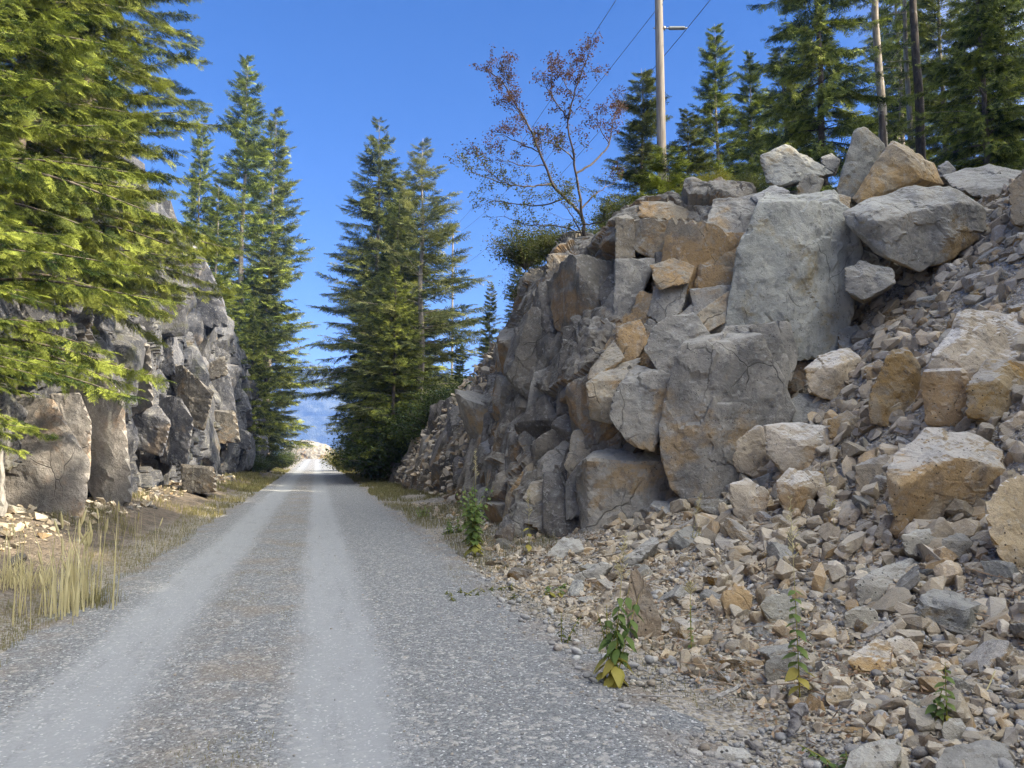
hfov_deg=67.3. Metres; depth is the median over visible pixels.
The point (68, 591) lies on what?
grass tuft
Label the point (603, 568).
boulder
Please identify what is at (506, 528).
boulder
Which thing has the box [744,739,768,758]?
driftwood
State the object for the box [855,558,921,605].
boulder
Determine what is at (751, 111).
fir tree
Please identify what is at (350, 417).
bush
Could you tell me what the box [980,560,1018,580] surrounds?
stone
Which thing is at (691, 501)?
stone
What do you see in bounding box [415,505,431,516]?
weed
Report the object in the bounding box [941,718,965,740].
boulder
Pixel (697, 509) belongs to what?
weed
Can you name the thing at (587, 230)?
bush
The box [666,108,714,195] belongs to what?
fir tree
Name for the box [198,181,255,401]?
fir tree
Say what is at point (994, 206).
stone
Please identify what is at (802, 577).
stone
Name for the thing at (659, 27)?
utility pole
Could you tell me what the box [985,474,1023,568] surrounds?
boulder
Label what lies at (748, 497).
boulder
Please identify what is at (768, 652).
stone
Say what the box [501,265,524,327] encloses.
fir tree
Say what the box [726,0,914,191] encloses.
fir tree
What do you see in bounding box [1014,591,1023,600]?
stone
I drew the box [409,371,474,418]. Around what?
bush
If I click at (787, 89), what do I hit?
fir tree
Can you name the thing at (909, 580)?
stone
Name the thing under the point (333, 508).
road
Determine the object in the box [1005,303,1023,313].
stone
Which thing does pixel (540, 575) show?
stone
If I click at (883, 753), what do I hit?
boulder
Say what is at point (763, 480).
stone
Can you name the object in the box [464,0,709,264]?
power line
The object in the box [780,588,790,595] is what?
stone
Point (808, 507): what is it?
stone
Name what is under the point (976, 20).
fir tree
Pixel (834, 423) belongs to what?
boulder
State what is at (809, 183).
boulder
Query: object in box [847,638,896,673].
boulder
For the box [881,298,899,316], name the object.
stone
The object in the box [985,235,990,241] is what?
stone
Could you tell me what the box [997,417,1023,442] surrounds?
boulder
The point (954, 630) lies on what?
stone
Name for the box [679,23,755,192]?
fir tree
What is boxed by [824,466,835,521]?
weed
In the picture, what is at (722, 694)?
driftwood
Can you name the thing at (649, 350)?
rock cliff
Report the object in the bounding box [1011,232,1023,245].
stone
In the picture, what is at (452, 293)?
utility pole
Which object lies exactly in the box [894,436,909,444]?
stone
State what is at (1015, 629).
stone
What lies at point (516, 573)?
boulder
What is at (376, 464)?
bush
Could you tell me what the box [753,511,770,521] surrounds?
stone
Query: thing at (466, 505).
weed
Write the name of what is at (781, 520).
stone
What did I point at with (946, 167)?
boulder
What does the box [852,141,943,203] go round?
boulder
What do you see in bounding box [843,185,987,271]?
boulder
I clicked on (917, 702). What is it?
stone
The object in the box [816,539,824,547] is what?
stone
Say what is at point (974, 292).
stone
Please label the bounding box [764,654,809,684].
boulder
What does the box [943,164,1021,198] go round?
boulder
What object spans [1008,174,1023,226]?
boulder
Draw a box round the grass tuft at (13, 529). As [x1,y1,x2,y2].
[0,518,30,587]
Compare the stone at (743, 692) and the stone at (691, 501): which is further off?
the stone at (691, 501)
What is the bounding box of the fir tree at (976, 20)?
[901,0,1023,170]
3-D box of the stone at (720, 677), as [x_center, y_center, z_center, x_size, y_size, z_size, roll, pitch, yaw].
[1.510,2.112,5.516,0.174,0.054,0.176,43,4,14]
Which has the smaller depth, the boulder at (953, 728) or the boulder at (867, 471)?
the boulder at (953, 728)
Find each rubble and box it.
[0,169,1023,767]
[483,487,1023,767]
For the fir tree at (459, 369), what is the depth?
46.14 m
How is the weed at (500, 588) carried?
on the ground at (726, 716)
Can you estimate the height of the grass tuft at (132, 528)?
0.886 m
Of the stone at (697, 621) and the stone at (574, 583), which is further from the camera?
the stone at (574, 583)
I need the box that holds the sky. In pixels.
[3,0,1023,377]
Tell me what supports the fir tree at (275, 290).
on the ground at (726, 716)
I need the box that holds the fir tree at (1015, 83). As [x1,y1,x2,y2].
[925,0,1023,199]
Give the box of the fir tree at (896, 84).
[870,52,930,147]
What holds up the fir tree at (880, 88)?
on the ground at (726, 716)
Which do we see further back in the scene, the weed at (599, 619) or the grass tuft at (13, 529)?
the grass tuft at (13, 529)
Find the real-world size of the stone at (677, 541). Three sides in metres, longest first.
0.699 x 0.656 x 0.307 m
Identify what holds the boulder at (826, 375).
on the ground at (726, 716)
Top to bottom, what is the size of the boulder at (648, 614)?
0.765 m
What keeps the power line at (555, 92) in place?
attached to the utility pole at (452, 293)
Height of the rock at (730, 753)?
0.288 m
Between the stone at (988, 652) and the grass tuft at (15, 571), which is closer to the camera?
the stone at (988, 652)
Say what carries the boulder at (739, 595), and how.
on the ground at (726, 716)
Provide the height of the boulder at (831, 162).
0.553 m
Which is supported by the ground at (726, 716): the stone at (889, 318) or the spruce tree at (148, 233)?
the spruce tree at (148, 233)
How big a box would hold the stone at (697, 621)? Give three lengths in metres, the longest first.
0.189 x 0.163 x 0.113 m
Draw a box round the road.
[0,459,744,767]
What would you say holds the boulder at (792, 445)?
on the ground at (726, 716)
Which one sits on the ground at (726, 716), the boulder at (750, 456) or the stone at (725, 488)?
the stone at (725, 488)
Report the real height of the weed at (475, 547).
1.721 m
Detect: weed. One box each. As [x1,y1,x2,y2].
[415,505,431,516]
[442,517,466,534]
[444,587,478,601]
[456,482,492,543]
[464,448,484,556]
[469,582,517,599]
[522,490,534,550]
[543,583,569,597]
[556,615,581,642]
[593,535,643,687]
[597,605,618,645]
[683,580,696,647]
[691,493,701,537]
[781,495,814,696]
[798,744,899,767]
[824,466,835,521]
[925,663,955,722]
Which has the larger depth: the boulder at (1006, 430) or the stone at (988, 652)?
the boulder at (1006, 430)
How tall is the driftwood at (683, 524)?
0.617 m
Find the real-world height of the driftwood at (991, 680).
0.171 m
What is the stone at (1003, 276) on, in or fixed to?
on the ground at (726, 716)
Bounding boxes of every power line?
[462,0,663,230]
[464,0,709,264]
[466,0,615,214]
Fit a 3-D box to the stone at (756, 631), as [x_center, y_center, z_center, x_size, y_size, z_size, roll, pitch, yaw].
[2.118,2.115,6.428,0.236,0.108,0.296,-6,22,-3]
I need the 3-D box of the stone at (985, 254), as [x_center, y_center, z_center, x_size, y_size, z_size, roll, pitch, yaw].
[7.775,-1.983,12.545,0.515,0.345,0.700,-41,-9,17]
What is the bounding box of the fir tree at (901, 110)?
[859,0,958,166]
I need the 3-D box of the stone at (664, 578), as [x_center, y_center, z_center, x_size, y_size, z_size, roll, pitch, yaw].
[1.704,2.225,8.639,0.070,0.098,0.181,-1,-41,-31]
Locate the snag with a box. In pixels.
[879,111,886,146]
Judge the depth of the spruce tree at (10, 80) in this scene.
10.15 m
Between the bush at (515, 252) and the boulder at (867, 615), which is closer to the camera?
the boulder at (867, 615)
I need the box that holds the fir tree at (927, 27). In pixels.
[893,0,999,197]
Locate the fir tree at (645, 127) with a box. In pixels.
[590,68,684,231]
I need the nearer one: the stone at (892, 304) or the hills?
the stone at (892, 304)
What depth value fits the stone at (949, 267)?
12.95 m
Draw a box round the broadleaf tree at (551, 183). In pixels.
[443,27,630,242]
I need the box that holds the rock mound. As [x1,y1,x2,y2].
[280,440,334,458]
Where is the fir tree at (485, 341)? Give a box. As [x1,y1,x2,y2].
[472,281,502,375]
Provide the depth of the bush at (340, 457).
55.25 m
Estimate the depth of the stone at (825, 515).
9.20 m
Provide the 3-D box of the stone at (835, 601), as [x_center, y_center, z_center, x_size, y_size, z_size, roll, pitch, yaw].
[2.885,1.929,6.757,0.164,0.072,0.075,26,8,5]
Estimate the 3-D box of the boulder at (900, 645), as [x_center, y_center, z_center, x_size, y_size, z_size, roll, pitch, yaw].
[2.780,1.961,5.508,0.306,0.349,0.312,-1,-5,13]
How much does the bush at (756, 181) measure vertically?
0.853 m
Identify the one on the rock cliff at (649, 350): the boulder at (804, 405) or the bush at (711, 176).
the boulder at (804, 405)
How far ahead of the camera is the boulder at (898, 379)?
10.42 m
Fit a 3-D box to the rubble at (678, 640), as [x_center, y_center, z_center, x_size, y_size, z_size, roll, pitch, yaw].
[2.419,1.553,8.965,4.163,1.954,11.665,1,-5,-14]
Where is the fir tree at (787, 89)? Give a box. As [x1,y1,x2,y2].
[739,49,837,188]
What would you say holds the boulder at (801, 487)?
on the ground at (726, 716)
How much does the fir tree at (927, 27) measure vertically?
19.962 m
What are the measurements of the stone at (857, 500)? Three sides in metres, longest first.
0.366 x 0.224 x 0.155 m
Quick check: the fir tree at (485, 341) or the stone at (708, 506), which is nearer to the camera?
the stone at (708, 506)
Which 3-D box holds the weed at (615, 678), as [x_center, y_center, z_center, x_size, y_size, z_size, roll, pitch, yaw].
[0.763,1.642,5.504,0.275,1.104,0.502,-5,-7,42]
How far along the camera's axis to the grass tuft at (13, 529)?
8.98 m
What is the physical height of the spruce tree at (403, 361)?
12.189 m
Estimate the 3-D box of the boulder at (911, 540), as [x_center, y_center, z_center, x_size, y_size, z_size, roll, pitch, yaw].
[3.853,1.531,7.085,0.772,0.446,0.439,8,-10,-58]
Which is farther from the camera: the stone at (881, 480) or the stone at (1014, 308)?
the stone at (1014, 308)
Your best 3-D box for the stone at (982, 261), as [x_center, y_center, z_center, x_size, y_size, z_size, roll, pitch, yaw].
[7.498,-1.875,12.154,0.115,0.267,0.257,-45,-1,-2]
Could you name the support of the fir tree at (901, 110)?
on the ground at (726, 716)
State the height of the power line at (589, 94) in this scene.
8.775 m
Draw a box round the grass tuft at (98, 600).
[70,581,130,610]
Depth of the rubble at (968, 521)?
7.88 m
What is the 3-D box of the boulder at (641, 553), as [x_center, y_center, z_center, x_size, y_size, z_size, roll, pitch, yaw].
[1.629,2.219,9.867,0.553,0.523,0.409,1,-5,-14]
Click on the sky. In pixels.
(330, 67)
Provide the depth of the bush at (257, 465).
51.52 m
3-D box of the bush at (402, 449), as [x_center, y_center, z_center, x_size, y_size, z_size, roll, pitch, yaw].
[-4.500,2.858,41.058,6.993,3.922,7.136,-2,-6,26]
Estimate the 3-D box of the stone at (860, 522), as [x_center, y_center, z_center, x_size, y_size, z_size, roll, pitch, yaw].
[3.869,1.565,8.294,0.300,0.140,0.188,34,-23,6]
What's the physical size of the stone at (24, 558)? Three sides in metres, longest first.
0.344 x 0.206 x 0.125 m
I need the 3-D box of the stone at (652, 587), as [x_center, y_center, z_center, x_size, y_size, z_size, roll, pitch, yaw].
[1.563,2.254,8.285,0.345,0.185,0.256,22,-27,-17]
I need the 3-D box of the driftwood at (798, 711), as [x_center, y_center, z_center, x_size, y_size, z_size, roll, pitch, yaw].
[1.646,1.939,4.460,0.186,0.172,0.090,3,-6,-32]
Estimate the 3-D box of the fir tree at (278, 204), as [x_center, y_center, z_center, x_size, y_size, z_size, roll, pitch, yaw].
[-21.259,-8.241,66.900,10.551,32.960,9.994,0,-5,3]
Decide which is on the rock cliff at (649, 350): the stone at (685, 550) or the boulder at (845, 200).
the boulder at (845, 200)
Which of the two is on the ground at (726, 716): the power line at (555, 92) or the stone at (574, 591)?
the stone at (574, 591)
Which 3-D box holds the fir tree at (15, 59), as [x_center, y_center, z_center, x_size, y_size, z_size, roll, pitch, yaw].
[-17.053,-12.205,28.185,6.446,15.396,6.383,-2,-5,18]
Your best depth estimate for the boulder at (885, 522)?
7.62 m
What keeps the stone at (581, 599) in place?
on the ground at (726, 716)
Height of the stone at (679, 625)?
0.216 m
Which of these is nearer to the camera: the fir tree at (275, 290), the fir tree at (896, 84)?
the fir tree at (896, 84)
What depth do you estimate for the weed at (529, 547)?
12.01 m
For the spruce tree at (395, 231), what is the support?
on the ground at (726, 716)
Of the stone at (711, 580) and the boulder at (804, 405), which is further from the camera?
the boulder at (804, 405)
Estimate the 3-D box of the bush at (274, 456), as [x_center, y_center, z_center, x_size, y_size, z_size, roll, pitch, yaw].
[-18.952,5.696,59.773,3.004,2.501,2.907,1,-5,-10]
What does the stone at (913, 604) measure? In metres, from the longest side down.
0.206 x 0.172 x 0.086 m
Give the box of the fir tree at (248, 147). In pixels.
[202,54,299,436]
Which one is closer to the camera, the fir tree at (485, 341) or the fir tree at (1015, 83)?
the fir tree at (1015, 83)
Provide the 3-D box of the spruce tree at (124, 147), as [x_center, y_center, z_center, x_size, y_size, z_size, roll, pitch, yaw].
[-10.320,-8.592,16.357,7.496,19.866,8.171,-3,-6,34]
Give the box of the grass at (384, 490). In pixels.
[0,468,951,767]
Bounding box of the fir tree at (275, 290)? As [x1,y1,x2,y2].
[238,236,303,468]
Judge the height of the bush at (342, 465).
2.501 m
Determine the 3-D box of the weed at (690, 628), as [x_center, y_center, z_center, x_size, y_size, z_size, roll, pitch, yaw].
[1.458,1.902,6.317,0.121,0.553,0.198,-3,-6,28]
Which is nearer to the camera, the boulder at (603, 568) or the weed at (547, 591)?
the weed at (547, 591)
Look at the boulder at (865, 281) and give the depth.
12.86 m
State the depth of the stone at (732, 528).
9.53 m
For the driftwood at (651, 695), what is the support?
on the ground at (726, 716)
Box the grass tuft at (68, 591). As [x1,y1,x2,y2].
[9,508,127,629]
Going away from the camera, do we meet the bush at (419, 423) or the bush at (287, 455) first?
the bush at (419, 423)
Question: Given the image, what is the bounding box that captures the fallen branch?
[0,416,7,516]
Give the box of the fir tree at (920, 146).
[889,0,933,159]
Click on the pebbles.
(704, 748)
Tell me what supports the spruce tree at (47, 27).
on the ground at (726, 716)
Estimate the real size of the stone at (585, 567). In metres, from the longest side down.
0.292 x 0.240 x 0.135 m
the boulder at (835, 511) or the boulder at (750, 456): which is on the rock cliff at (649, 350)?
the boulder at (750, 456)
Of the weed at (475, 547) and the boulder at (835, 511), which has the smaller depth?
the boulder at (835, 511)
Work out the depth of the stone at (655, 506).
12.17 m
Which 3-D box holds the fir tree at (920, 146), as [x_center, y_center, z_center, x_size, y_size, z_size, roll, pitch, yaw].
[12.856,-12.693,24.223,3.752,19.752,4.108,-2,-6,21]
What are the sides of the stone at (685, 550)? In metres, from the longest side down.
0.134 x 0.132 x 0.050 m
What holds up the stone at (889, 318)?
on the rubble at (968, 521)
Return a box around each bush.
[250,452,273,473]
[263,443,285,471]
[273,446,302,468]
[317,448,341,470]
[321,393,379,478]
[321,411,417,480]
[325,435,364,473]
[332,445,355,471]
[338,439,367,475]
[361,404,426,467]
[377,387,443,446]
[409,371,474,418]
[480,215,560,273]
[496,265,537,302]
[520,220,581,263]
[564,216,604,233]
[586,188,643,231]
[628,145,706,201]
[676,166,737,189]
[727,166,770,192]
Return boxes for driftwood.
[627,694,678,696]
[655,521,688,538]
[708,684,740,700]
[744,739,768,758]
[785,702,808,736]
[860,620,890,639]
[986,671,995,689]
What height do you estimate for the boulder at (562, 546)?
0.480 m
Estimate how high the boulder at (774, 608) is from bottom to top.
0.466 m
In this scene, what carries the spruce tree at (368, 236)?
on the ground at (726, 716)
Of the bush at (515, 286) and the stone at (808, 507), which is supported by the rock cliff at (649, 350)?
the bush at (515, 286)
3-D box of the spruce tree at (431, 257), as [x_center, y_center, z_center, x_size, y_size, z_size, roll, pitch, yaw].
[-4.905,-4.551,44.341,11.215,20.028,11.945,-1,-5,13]
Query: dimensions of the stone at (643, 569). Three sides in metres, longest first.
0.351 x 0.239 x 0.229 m
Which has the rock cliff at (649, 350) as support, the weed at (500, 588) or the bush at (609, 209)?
the bush at (609, 209)
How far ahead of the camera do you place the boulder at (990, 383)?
8.58 m
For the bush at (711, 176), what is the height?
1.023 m
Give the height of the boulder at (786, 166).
1.110 m
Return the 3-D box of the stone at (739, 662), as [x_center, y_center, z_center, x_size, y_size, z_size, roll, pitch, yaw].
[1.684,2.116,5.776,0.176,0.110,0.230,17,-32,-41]
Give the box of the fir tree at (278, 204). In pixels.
[226,107,330,453]
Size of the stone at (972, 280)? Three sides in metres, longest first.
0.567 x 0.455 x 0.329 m
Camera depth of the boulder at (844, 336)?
13.53 m
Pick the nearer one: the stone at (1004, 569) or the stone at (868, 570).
the stone at (1004, 569)
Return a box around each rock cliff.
[0,98,270,516]
[380,176,969,538]
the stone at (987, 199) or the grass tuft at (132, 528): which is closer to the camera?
the grass tuft at (132, 528)
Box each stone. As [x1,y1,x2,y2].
[6,505,26,514]
[8,553,26,566]
[491,538,511,549]
[525,570,549,580]
[567,579,584,593]
[569,583,583,597]
[578,596,593,602]
[579,563,595,571]
[593,578,617,592]
[627,564,652,580]
[646,501,669,512]
[647,584,664,591]
[658,584,688,603]
[661,577,669,583]
[661,626,669,632]
[667,525,699,551]
[668,617,698,638]
[677,555,692,563]
[681,547,689,552]
[687,496,715,507]
[688,617,704,625]
[694,499,726,514]
[697,589,720,601]
[703,576,718,585]
[714,668,728,682]
[719,658,749,672]
[722,518,754,543]
[723,483,730,492]
[737,689,746,696]
[751,472,773,486]
[752,621,772,638]
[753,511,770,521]
[756,643,793,660]
[757,693,769,700]
[766,541,796,560]
[769,514,787,527]
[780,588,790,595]
[796,572,808,579]
[802,499,815,516]
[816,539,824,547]
[822,512,828,518]
[824,476,833,486]
[831,597,844,606]
[850,567,870,575]
[851,495,870,508]
[854,619,867,632]
[855,518,872,526]
[862,703,878,713]
[868,475,886,493]
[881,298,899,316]
[883,724,903,736]
[884,316,897,323]
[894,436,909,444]
[895,565,919,590]
[902,309,911,313]
[907,602,916,606]
[907,698,920,705]
[913,589,981,631]
[916,295,935,307]
[919,568,933,575]
[930,273,935,285]
[945,263,960,271]
[946,677,972,690]
[948,624,970,634]
[961,270,986,290]
[962,639,1018,672]
[969,288,984,294]
[973,247,1003,266]
[975,258,990,264]
[975,294,998,305]
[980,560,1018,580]
[982,194,994,203]
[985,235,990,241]
[988,203,1005,209]
[997,246,1013,258]
[998,272,1008,281]
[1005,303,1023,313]
[1009,623,1023,638]
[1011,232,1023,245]
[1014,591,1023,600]
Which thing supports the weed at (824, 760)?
on the ground at (726, 716)
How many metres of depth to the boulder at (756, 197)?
14.95 m
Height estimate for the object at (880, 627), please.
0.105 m
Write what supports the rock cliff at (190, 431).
on the ground at (726, 716)
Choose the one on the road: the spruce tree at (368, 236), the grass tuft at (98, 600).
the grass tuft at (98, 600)
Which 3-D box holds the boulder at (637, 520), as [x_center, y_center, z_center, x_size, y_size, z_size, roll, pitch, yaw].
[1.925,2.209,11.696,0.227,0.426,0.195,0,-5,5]
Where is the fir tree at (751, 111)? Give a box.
[727,50,780,189]
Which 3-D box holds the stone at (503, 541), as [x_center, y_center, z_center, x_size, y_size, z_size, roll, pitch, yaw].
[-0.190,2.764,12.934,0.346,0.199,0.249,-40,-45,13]
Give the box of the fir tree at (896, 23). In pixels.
[854,0,941,149]
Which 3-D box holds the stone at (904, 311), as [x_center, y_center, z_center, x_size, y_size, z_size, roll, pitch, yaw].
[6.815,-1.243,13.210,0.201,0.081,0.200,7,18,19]
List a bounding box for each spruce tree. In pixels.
[0,0,76,459]
[0,0,193,409]
[0,0,203,394]
[0,0,258,352]
[282,116,444,429]
[317,137,499,434]
[326,192,458,438]
[331,223,382,468]
[335,264,441,476]
[337,168,455,400]
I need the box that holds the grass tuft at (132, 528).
[79,501,183,553]
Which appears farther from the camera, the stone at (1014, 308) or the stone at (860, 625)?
the stone at (1014, 308)
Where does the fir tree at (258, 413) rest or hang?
on the ground at (726, 716)
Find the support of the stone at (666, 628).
on the ground at (726, 716)
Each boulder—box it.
[494,513,514,540]
[507,567,532,579]
[545,537,583,558]
[571,561,612,580]
[621,537,658,565]
[625,567,661,637]
[633,516,644,528]
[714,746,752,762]
[720,582,751,616]
[728,478,768,519]
[732,425,769,477]
[751,185,789,202]
[759,593,801,626]
[760,144,834,187]
[763,422,827,472]
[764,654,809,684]
[776,468,825,510]
[791,393,824,421]
[796,173,823,194]
[804,348,860,399]
[821,153,839,175]
[825,685,852,706]
[827,410,859,439]
[828,506,840,522]
[836,127,885,202]
[838,194,850,207]
[838,325,858,348]
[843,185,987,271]
[843,606,878,627]
[844,260,895,302]
[845,738,901,767]
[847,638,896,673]
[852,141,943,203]
[854,454,889,491]
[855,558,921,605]
[864,359,882,380]
[869,347,920,426]
[873,515,894,539]
[886,427,1005,524]
[887,635,922,659]
[900,528,934,561]
[920,309,1023,426]
[934,740,1014,767]
[937,161,956,182]
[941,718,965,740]
[942,533,972,561]
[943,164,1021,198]
[965,359,1023,420]
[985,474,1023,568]
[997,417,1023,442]
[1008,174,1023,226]
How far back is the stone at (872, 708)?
4.56 m
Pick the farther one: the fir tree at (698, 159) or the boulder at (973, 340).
the fir tree at (698, 159)
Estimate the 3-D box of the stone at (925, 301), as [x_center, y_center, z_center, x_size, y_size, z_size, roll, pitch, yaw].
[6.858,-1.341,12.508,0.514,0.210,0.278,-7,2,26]
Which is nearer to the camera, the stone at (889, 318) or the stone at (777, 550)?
the stone at (777, 550)
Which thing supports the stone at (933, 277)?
on the ground at (726, 716)
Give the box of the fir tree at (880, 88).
[857,0,906,145]
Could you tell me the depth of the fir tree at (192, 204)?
59.45 m
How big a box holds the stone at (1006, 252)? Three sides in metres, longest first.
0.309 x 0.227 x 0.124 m
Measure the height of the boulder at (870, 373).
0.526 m
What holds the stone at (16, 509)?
on the ground at (726, 716)
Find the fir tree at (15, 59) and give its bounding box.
[6,26,141,142]
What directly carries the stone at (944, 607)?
on the ground at (726, 716)
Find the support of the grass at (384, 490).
on the ground at (726, 716)
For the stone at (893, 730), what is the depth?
4.24 m
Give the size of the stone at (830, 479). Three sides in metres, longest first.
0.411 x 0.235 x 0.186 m
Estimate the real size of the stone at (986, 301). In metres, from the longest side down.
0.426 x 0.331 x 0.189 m
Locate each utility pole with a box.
[451,231,460,373]
[653,0,687,192]
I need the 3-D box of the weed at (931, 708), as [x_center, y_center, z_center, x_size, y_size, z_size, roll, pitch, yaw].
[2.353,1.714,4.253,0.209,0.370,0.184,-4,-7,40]
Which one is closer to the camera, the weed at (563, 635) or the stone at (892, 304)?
the weed at (563, 635)
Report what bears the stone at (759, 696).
on the ground at (726, 716)
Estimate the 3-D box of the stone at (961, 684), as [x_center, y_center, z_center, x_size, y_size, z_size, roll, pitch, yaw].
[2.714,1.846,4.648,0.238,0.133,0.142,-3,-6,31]
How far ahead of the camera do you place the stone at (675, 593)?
7.76 m
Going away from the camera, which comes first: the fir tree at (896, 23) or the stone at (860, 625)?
the stone at (860, 625)
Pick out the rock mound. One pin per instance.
(309, 453)
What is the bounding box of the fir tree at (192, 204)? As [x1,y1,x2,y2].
[178,115,228,308]
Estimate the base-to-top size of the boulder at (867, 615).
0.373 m
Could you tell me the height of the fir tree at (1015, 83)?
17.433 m
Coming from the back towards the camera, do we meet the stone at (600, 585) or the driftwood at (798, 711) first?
the stone at (600, 585)
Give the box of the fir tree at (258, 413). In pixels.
[239,301,288,451]
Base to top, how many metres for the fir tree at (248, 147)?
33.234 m
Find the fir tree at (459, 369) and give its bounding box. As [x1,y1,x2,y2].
[450,343,470,382]
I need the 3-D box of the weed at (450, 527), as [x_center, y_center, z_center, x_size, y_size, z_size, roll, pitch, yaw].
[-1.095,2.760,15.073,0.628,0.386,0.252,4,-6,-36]
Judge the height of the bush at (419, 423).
3.410 m
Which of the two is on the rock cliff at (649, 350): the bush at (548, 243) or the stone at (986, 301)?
the bush at (548, 243)
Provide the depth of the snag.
20.48 m
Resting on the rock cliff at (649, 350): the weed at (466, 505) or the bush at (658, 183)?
the bush at (658, 183)
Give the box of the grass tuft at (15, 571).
[0,550,67,594]
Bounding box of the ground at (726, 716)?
[0,192,1023,767]
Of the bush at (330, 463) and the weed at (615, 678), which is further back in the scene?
the bush at (330, 463)
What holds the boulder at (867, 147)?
on the rock cliff at (649, 350)
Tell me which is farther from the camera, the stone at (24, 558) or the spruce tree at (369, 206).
the spruce tree at (369, 206)
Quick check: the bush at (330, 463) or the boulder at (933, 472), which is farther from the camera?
the bush at (330, 463)
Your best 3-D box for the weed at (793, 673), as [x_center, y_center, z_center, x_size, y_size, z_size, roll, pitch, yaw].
[1.872,1.392,5.064,0.192,1.301,0.243,-4,-6,35]
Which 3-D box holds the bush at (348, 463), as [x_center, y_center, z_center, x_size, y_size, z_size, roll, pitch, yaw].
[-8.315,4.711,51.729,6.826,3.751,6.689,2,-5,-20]
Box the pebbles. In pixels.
[0,506,1023,767]
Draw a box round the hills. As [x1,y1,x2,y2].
[270,364,441,455]
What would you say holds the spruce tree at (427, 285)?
on the ground at (726, 716)
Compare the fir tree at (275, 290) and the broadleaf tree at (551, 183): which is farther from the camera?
the fir tree at (275, 290)
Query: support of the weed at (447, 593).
on the road
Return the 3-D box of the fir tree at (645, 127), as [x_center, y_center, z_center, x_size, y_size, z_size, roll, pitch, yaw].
[5.252,-7.119,31.846,5.794,12.414,5.712,2,-6,-26]
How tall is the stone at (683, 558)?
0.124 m
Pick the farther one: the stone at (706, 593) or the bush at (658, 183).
the bush at (658, 183)
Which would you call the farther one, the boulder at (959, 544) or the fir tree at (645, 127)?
the fir tree at (645, 127)
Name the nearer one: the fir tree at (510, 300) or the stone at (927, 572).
the stone at (927, 572)

